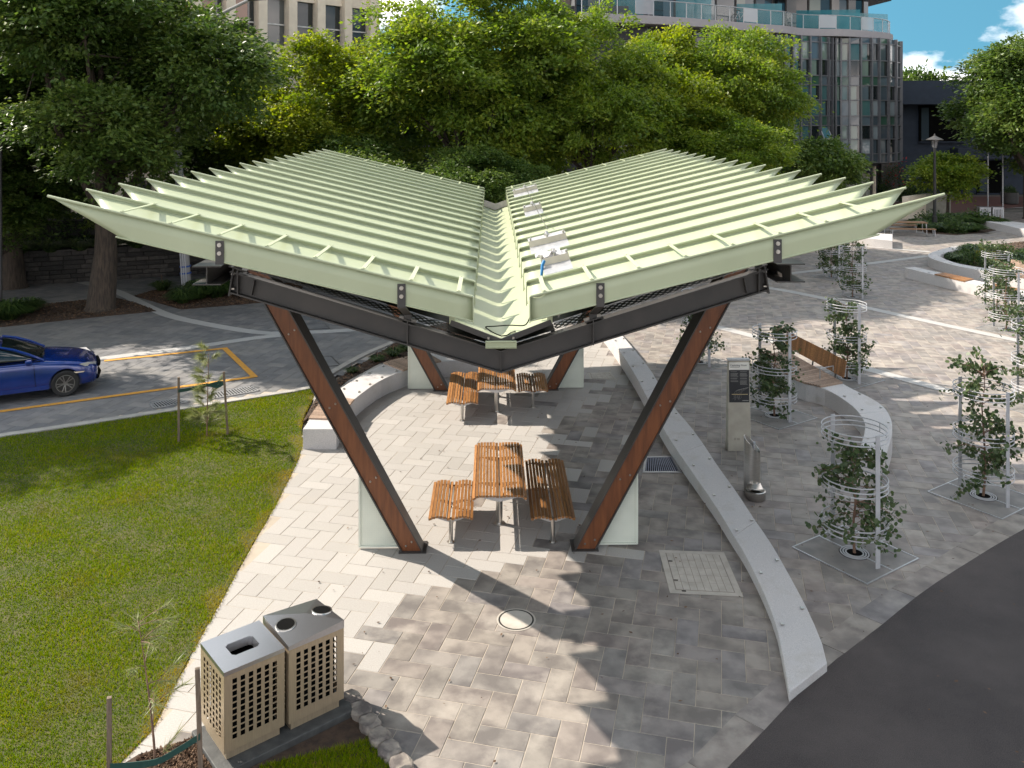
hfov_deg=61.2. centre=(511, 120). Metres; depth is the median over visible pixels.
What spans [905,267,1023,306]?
seat wall
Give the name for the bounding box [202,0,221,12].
window
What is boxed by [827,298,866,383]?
tree guard
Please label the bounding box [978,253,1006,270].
shrub
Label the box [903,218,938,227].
bush
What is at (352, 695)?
edging rock
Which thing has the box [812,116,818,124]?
window pane
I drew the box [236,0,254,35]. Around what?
window
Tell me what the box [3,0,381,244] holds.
office building
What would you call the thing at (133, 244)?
strap leaf plant
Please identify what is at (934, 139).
street lamp
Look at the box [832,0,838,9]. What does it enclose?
balcony window
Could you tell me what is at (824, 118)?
window pane
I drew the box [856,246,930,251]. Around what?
paving band
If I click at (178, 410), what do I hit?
timber stake
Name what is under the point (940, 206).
planter wall
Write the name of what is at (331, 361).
pit cover
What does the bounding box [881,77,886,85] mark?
window pane
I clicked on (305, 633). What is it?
litter bin
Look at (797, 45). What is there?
window pane
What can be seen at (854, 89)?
window pane
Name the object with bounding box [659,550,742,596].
utility cover
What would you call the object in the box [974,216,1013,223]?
bush
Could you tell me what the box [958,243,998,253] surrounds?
shrub
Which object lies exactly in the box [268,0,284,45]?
window
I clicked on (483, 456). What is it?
picnic table
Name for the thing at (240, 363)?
road marking
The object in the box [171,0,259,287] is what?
street pole
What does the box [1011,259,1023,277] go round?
timber bench
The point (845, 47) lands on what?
window pane
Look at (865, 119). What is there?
window pane
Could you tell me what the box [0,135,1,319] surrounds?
dark post
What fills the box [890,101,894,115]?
window pane
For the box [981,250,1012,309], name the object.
tree guard
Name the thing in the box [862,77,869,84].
window pane
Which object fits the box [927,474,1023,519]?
tree grate
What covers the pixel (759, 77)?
street tree
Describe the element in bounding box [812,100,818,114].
window pane
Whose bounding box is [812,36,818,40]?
window pane
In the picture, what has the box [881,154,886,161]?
window pane
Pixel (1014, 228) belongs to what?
seat wall
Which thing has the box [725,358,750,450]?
sign pillar
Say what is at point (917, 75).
plaza tree
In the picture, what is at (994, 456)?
gum sapling
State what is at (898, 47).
window pane
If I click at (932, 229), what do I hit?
picnic bench
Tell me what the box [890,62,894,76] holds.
window pane
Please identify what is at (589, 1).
balcony window
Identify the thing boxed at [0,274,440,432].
street
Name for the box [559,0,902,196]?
apartment building
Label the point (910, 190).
shrub
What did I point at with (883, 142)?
window pane
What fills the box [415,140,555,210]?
street tree
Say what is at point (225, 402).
timber stake
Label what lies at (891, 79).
window pane
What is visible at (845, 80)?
window pane
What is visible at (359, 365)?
bark chips
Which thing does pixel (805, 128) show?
window pane
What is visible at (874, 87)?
window pane
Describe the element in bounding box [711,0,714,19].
balcony window
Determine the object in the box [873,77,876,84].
window pane
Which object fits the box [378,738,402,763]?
edging rock
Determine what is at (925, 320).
paving band
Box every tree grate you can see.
[665,355,726,371]
[750,402,816,429]
[792,525,918,584]
[809,273,850,280]
[825,370,884,388]
[829,292,877,301]
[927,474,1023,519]
[970,302,1021,311]
[975,322,1022,335]
[992,398,1023,412]
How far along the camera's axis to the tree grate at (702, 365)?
24.80 m
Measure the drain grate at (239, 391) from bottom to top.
0.016 m
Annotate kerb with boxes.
[0,321,445,437]
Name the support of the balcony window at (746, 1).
in the apartment building at (851, 63)
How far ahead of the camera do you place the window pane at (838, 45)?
68.85 m
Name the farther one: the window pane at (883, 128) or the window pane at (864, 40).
the window pane at (883, 128)
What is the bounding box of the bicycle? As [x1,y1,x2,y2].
[731,10,749,22]
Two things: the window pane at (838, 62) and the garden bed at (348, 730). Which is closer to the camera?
the garden bed at (348, 730)
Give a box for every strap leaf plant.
[60,237,94,250]
[89,235,123,245]
[120,239,143,247]
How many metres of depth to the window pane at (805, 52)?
66.94 m
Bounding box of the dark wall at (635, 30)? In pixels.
[409,6,647,175]
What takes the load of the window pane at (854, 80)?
in the apartment building at (851, 63)
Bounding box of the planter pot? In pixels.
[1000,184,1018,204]
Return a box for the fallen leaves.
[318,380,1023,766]
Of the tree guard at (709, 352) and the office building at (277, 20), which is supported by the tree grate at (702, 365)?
the tree guard at (709, 352)
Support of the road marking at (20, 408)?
on the street
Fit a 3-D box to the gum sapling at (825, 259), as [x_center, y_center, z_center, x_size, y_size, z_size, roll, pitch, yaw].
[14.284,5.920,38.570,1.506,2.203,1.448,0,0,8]
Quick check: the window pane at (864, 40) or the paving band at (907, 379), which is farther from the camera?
the window pane at (864, 40)
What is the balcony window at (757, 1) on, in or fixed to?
in the apartment building at (851, 63)
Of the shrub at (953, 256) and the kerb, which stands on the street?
the kerb
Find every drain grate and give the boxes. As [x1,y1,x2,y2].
[149,398,189,408]
[210,386,259,398]
[643,456,681,472]
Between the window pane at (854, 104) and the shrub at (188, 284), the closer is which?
the shrub at (188, 284)
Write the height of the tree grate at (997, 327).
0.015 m
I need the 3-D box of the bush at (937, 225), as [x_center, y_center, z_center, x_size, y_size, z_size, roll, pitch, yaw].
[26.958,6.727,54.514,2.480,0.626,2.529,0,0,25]
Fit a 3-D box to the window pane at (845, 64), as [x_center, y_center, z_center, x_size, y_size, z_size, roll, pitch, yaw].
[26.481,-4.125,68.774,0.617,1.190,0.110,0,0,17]
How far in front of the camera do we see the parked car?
21.88 m
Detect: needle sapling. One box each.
[106,593,196,767]
[184,341,229,435]
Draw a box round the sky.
[380,0,1023,80]
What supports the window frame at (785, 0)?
in the apartment building at (851, 63)
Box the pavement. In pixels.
[121,315,781,767]
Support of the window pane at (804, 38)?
in the apartment building at (851, 63)
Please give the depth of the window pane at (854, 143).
68.60 m
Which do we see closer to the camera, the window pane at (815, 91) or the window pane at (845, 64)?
the window pane at (815, 91)
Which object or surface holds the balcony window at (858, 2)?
in the apartment building at (851, 63)
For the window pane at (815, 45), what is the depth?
67.32 m
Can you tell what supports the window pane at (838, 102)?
in the apartment building at (851, 63)
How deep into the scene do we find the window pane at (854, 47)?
68.60 m
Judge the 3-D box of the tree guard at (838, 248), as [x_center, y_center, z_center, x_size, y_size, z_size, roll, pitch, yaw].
[14.248,5.956,38.614,1.030,2.080,1.030,0,0,1]
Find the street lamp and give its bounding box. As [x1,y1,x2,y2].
[926,134,942,222]
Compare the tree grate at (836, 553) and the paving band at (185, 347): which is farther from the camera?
the paving band at (185, 347)
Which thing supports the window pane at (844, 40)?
in the apartment building at (851, 63)
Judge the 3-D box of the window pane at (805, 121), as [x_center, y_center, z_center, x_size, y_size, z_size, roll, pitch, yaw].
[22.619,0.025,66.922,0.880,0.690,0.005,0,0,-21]
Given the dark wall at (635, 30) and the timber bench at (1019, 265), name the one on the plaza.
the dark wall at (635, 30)
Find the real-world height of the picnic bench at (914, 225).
0.453 m
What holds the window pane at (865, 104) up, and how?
in the apartment building at (851, 63)
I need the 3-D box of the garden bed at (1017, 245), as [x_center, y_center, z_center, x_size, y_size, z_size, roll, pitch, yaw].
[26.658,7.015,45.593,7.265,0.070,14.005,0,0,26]
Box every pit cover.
[306,323,329,329]
[323,356,339,365]
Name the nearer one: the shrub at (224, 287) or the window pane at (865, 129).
the shrub at (224, 287)
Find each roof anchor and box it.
[513,184,537,196]
[523,201,542,216]
[528,229,568,253]
[534,246,572,274]
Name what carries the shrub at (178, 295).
on the garden bed at (194, 307)
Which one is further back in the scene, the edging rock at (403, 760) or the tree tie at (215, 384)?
the tree tie at (215, 384)
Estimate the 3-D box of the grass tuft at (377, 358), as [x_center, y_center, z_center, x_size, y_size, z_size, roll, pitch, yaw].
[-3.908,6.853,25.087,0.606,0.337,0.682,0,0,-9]
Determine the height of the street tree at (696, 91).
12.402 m
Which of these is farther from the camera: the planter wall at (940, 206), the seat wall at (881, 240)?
the planter wall at (940, 206)
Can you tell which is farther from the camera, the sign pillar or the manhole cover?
the sign pillar
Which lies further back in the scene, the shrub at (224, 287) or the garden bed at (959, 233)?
the garden bed at (959, 233)
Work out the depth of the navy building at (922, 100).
81.85 m
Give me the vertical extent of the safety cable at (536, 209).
0.044 m
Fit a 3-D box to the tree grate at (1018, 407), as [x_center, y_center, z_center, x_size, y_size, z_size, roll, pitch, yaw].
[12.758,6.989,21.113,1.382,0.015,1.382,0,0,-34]
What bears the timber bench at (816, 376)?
on the seat wall at (841, 399)
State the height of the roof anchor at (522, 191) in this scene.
0.383 m
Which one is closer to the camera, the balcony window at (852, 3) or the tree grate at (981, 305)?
the tree grate at (981, 305)
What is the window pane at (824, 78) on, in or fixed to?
in the apartment building at (851, 63)
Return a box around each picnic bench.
[889,228,936,236]
[891,224,917,231]
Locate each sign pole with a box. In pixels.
[987,153,988,206]
[1002,154,1002,206]
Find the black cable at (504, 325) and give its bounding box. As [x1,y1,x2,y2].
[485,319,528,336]
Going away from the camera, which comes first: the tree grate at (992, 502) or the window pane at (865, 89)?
the tree grate at (992, 502)
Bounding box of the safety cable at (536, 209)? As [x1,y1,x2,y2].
[524,184,547,229]
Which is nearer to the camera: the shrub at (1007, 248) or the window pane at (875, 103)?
the shrub at (1007, 248)
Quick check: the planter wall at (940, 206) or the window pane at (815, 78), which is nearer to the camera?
the planter wall at (940, 206)
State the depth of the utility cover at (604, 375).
23.64 m
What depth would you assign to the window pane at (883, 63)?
69.20 m
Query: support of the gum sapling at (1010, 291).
on the tree grate at (997, 327)
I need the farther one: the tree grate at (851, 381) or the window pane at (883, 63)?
the window pane at (883, 63)
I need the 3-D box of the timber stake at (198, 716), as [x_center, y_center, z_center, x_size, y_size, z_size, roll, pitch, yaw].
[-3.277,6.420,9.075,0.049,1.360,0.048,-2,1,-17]
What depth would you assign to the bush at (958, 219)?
56.50 m
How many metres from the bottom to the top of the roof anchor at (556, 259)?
0.322 m
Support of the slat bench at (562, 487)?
on the pavement
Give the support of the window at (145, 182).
in the office building at (277, 20)
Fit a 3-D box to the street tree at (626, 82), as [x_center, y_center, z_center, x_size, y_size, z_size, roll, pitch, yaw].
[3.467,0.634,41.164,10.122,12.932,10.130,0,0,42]
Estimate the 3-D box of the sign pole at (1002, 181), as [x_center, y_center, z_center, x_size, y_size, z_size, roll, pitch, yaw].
[36.733,4.425,64.802,0.092,5.250,0.092,0,0,23]
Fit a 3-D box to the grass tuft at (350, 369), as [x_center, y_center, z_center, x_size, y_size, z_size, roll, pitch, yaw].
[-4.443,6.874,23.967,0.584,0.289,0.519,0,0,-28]
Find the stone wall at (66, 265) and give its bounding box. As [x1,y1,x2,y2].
[23,245,205,284]
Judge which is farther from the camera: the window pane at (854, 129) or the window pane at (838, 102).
the window pane at (838, 102)
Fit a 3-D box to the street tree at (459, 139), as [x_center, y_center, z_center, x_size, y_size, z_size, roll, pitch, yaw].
[-1.079,1.479,53.211,10.506,11.243,10.750,0,0,-29]
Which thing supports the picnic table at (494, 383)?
on the pavement
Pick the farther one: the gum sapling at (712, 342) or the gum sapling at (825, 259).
the gum sapling at (825, 259)
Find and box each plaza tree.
[769,130,882,190]
[900,147,1001,212]
[903,59,955,80]
[933,30,1023,218]
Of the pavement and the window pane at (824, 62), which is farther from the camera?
the window pane at (824, 62)
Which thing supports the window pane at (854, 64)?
in the apartment building at (851, 63)
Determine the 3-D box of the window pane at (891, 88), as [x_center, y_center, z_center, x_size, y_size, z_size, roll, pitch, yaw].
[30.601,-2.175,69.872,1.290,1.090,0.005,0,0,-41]
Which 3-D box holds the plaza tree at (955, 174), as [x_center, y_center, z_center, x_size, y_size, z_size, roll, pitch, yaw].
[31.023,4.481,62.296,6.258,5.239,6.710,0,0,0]
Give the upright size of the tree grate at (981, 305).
0.015 m
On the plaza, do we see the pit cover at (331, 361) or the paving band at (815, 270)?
the paving band at (815, 270)
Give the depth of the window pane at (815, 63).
67.33 m
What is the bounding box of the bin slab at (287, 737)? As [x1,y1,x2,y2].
[192,689,351,767]
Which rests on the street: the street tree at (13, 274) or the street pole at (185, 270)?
the street tree at (13, 274)
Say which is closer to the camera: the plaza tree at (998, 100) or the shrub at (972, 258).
the shrub at (972, 258)
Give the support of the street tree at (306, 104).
on the street
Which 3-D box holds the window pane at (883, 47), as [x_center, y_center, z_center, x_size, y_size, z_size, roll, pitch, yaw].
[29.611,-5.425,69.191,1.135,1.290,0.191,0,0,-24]
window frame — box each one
[674,0,675,16]
[735,0,736,21]
[785,0,786,25]
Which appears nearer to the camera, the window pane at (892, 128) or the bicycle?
the bicycle
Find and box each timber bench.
[769,331,846,387]
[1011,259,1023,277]
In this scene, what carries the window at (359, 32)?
in the office building at (277, 20)
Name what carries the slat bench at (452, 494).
on the pavement
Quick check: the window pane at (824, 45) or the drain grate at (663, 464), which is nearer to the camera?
the drain grate at (663, 464)
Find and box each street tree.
[0,0,294,312]
[0,37,130,289]
[0,125,94,257]
[144,57,295,191]
[187,26,405,168]
[248,129,431,172]
[319,41,447,167]
[328,0,612,178]
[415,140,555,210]
[417,78,574,167]
[494,0,695,178]
[608,19,766,154]
[635,100,804,175]
[670,19,834,174]
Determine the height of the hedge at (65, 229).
1.719 m
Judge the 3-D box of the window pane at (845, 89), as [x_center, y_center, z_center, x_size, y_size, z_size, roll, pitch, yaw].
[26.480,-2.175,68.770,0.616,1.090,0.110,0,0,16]
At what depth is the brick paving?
72.29 m
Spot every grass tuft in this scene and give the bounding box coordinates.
[344,366,359,372]
[367,351,386,361]
[381,344,403,356]
[398,344,407,350]
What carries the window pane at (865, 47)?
in the apartment building at (851, 63)
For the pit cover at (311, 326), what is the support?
on the street
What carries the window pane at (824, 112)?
in the apartment building at (851, 63)
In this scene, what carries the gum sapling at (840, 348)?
on the tree grate at (851, 381)
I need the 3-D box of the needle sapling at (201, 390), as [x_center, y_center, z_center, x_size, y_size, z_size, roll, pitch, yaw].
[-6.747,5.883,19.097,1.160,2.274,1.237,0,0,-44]
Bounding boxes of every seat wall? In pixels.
[303,354,491,448]
[604,336,826,700]
[762,352,891,474]
[850,233,892,248]
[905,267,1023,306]
[928,246,1023,288]
[980,221,1023,236]
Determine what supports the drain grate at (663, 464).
on the pavement
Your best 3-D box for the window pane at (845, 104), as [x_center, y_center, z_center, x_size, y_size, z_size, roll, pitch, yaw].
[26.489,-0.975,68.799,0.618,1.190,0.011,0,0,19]
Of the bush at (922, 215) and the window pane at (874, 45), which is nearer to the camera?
the bush at (922, 215)
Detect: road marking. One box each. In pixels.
[0,376,251,411]
[104,348,221,360]
[222,347,257,377]
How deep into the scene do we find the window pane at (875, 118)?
68.78 m
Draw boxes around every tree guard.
[681,287,717,366]
[752,323,796,422]
[819,245,841,278]
[821,414,888,568]
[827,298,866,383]
[839,243,866,299]
[952,376,1014,507]
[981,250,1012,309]
[988,265,1023,325]
[1011,317,1023,399]
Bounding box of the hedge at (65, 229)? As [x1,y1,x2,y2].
[21,212,94,248]
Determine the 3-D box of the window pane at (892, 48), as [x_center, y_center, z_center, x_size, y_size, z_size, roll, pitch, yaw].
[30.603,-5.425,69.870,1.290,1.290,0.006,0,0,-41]
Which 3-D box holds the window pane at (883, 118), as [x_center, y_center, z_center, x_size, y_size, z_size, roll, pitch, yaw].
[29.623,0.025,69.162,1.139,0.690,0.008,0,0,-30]
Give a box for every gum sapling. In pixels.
[676,314,724,361]
[742,321,803,419]
[805,429,906,557]
[815,244,849,276]
[822,296,875,378]
[832,240,872,296]
[939,346,1023,499]
[974,239,1021,308]
[983,256,1023,329]
[999,305,1023,406]
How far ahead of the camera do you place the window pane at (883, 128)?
69.24 m
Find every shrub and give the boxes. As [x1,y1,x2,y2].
[0,297,42,320]
[19,296,51,312]
[147,274,179,290]
[162,287,202,303]
[172,279,221,298]
[200,280,229,297]
[877,178,893,193]
[881,157,910,194]
[896,180,913,200]
[899,177,932,200]
[944,252,966,261]
[952,244,974,254]
[957,248,988,266]
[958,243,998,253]
[971,245,1006,261]
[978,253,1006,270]
[989,240,1019,256]
[1001,252,1023,262]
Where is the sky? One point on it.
(941, 32)
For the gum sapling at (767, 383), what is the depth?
20.43 m
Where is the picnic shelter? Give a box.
[47,148,944,553]
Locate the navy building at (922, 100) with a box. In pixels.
[877,81,1023,194]
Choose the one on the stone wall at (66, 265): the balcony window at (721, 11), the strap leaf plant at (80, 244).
the strap leaf plant at (80, 244)
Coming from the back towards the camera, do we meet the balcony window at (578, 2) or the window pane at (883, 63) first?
the window pane at (883, 63)
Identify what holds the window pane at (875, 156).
in the apartment building at (851, 63)
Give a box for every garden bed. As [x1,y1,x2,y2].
[0,298,155,326]
[127,717,389,767]
[135,283,302,309]
[303,323,473,423]
[921,223,994,234]
[955,241,1023,273]
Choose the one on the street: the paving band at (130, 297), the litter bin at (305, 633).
the paving band at (130, 297)
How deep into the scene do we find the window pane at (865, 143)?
68.58 m
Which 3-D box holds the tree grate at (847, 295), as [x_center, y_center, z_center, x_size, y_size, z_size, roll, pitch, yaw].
[13.487,6.989,34.267,1.382,0.015,1.382,0,0,-34]
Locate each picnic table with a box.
[472,442,526,525]
[477,367,515,412]
[880,221,927,234]
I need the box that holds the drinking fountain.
[744,434,765,501]
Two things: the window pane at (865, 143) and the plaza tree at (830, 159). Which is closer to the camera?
the plaza tree at (830, 159)
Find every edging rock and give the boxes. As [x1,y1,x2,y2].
[343,689,362,702]
[351,700,371,721]
[359,712,380,735]
[368,725,391,749]
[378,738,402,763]
[388,752,413,767]
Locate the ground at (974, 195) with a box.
[300,194,1022,444]
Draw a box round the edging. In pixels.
[679,509,1023,767]
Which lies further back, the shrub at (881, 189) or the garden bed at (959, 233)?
the shrub at (881, 189)
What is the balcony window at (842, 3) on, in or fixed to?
in the apartment building at (851, 63)
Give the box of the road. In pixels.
[728,529,1023,767]
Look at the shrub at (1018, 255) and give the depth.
41.81 m
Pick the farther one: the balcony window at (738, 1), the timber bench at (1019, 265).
the balcony window at (738, 1)
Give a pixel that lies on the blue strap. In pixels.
(542, 267)
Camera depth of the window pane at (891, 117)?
69.91 m
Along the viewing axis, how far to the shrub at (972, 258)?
41.59 m
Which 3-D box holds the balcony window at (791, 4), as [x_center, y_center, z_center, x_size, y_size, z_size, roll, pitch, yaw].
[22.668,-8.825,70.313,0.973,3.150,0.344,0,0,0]
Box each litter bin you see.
[200,620,284,759]
[263,599,343,728]
[976,206,990,215]
[989,206,1003,217]
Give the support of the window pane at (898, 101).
in the apartment building at (851, 63)
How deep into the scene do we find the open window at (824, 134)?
67.55 m
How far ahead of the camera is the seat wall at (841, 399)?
20.12 m
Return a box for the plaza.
[563,212,1023,671]
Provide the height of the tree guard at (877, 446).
2.080 m
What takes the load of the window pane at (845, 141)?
in the apartment building at (851, 63)
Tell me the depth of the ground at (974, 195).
67.80 m
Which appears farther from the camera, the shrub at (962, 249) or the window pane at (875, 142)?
the window pane at (875, 142)
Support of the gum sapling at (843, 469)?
on the plaza
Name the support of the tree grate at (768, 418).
on the plaza
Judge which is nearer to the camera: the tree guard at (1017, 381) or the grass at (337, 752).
the grass at (337, 752)
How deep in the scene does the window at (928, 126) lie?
81.86 m
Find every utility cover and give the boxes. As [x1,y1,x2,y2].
[588,372,616,379]
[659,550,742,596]
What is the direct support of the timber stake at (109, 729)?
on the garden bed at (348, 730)
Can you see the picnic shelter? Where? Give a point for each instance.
(453, 254)
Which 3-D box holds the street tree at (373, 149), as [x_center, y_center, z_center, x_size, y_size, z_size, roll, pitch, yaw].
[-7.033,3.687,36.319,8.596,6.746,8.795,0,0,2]
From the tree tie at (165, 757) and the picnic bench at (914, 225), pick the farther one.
the picnic bench at (914, 225)
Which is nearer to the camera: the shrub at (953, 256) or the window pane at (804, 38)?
the shrub at (953, 256)
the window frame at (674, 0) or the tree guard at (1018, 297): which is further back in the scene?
the window frame at (674, 0)
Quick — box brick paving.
[892,197,1022,212]
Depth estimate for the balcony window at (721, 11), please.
65.79 m
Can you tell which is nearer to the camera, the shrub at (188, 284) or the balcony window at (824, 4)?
the shrub at (188, 284)
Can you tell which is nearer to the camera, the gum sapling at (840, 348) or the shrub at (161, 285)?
the gum sapling at (840, 348)
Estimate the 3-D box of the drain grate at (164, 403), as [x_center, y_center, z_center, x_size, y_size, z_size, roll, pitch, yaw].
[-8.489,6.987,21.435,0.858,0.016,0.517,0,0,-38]
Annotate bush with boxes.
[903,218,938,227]
[913,209,949,221]
[921,215,975,222]
[921,222,954,231]
[939,218,970,233]
[942,212,986,222]
[955,222,988,231]
[958,207,994,223]
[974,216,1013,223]
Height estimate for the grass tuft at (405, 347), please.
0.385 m
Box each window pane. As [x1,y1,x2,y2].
[787,42,791,56]
[795,42,798,57]
[795,59,798,69]
[802,36,808,40]
[802,42,808,57]
[802,59,808,74]
[802,85,808,94]
[802,118,808,124]
[802,126,808,138]
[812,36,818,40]
[812,42,818,58]
[812,60,818,74]
[812,76,818,84]
[812,85,818,98]
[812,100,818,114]
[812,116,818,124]
[812,126,818,138]
[822,43,826,58]
[822,60,826,74]
[822,76,826,84]
[822,86,826,98]
[822,100,826,114]
[822,116,826,124]
[837,44,839,59]
[837,61,839,75]
[837,86,839,99]
[837,101,839,114]
[842,38,848,42]
[842,44,848,59]
[842,61,848,75]
[842,77,848,84]
[842,86,848,99]
[842,101,848,114]
[842,116,848,124]
[842,126,848,138]
[842,140,848,148]
[851,38,858,42]
[851,44,858,59]
[851,61,858,75]
[851,77,858,84]
[851,86,858,99]
[851,101,858,114]
[851,116,858,124]
[851,126,858,138]
[851,140,858,151]
[862,38,869,42]
[862,44,869,59]
[862,61,869,75]
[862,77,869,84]
[862,86,869,99]
[862,101,869,114]
[862,116,869,124]
[862,126,869,138]
[862,140,869,152]
[873,44,877,59]
[873,61,877,75]
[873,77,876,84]
[873,86,877,99]
[873,101,877,114]
[873,116,877,124]
[873,126,877,138]
[873,140,877,152]
[873,154,877,161]
[881,44,886,59]
[881,61,886,75]
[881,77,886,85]
[881,86,886,99]
[881,101,886,115]
[881,116,886,124]
[881,126,886,138]
[881,140,886,152]
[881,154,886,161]
[890,45,894,60]
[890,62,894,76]
[890,77,893,85]
[890,87,893,99]
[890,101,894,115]
[890,116,893,124]
[890,126,894,138]
[890,139,894,152]
[898,47,899,61]
[898,101,899,115]
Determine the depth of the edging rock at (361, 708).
10.14 m
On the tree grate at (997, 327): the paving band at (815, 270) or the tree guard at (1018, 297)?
the tree guard at (1018, 297)
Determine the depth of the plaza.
20.95 m
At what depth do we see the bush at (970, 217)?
56.73 m
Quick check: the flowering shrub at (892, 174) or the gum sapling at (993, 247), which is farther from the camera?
the flowering shrub at (892, 174)
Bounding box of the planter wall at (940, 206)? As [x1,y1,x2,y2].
[902,193,950,219]
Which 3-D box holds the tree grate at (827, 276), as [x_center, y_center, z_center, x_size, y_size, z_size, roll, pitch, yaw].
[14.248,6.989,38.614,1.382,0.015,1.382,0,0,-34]
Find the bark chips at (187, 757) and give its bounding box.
[136,735,212,767]
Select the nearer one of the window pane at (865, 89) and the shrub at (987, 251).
the shrub at (987, 251)
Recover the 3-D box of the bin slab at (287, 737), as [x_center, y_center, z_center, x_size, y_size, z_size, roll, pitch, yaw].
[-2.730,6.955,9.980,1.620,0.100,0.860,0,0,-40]
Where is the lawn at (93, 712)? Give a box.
[0,390,312,767]
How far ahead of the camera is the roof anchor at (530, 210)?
19.03 m
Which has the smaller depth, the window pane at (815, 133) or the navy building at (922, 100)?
the window pane at (815, 133)
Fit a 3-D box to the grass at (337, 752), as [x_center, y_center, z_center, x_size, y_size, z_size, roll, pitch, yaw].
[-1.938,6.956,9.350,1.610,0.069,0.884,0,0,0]
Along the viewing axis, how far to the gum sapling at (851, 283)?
34.21 m
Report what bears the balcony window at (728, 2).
in the apartment building at (851, 63)
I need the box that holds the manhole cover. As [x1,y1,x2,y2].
[497,608,535,630]
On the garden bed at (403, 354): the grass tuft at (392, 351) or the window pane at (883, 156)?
the grass tuft at (392, 351)
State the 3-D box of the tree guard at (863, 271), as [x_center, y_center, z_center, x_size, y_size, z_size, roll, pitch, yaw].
[13.487,5.956,34.267,1.030,2.080,1.030,0,0,-3]
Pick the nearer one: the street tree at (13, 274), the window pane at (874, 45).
the street tree at (13, 274)
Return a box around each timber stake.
[107,696,111,767]
[177,377,179,442]
[195,667,202,767]
[223,371,228,434]
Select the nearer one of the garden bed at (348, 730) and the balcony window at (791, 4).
the garden bed at (348, 730)
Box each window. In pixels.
[128,180,150,198]
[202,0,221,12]
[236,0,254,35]
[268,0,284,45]
[297,2,313,45]
[297,60,307,88]
[326,5,340,45]
[352,8,365,47]
[576,0,587,15]
[588,0,598,11]
[654,1,662,15]
[663,0,673,16]
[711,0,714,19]
[717,0,725,20]
[726,0,734,21]
[737,0,744,3]
[745,0,753,3]
[756,0,764,3]
[778,0,784,25]
[787,0,795,26]
[796,0,807,9]
[809,0,819,9]
[820,0,829,9]
[821,126,830,138]
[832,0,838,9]
[839,0,846,9]
[844,173,869,196]
[849,0,855,9]
[856,0,861,12]
[864,0,867,12]
[917,106,965,142]
[975,160,1003,194]
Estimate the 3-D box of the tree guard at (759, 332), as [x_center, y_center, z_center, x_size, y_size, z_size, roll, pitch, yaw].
[6.221,5.956,20.517,1.030,2.080,1.030,0,0,-5]
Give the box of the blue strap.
[540,260,545,275]
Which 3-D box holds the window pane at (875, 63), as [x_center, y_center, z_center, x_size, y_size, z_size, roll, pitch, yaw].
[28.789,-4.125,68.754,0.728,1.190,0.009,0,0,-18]
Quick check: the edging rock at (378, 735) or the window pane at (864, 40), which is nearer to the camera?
the edging rock at (378, 735)
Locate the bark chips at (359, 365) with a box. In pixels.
[306,322,469,416]
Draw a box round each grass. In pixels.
[259,735,389,767]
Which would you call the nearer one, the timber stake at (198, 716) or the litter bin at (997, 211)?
the timber stake at (198, 716)
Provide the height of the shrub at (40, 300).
0.592 m
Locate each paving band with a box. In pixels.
[75,281,433,334]
[99,334,281,359]
[685,319,955,392]
[769,287,1023,342]
[792,255,927,273]
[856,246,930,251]
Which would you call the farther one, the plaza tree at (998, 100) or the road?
the plaza tree at (998, 100)
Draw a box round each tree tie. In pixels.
[110,733,199,767]
[178,381,222,392]
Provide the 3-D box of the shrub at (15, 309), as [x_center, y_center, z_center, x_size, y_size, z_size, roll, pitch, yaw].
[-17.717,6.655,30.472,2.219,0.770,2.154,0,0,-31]
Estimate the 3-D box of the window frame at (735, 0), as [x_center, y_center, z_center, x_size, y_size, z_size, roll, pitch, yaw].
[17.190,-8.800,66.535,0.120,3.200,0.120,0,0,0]
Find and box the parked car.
[0,335,100,395]
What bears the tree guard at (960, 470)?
on the tree grate at (992, 502)
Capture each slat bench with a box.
[428,480,473,543]
[446,372,477,420]
[516,372,547,407]
[525,458,574,543]
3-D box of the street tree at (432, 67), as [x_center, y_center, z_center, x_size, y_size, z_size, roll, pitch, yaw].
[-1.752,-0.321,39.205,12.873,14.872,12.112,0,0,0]
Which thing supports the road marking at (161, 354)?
on the street
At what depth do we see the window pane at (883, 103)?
69.27 m
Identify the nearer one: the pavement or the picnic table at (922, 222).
the pavement
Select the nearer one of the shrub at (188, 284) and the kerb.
the kerb
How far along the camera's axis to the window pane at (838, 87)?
68.85 m
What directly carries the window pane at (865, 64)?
in the apartment building at (851, 63)
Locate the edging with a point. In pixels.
(730, 741)
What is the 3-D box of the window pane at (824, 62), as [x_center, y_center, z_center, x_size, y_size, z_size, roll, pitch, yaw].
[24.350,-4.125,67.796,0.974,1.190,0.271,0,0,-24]
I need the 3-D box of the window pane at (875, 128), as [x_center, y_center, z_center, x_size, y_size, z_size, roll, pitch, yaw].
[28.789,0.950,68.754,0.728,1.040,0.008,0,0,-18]

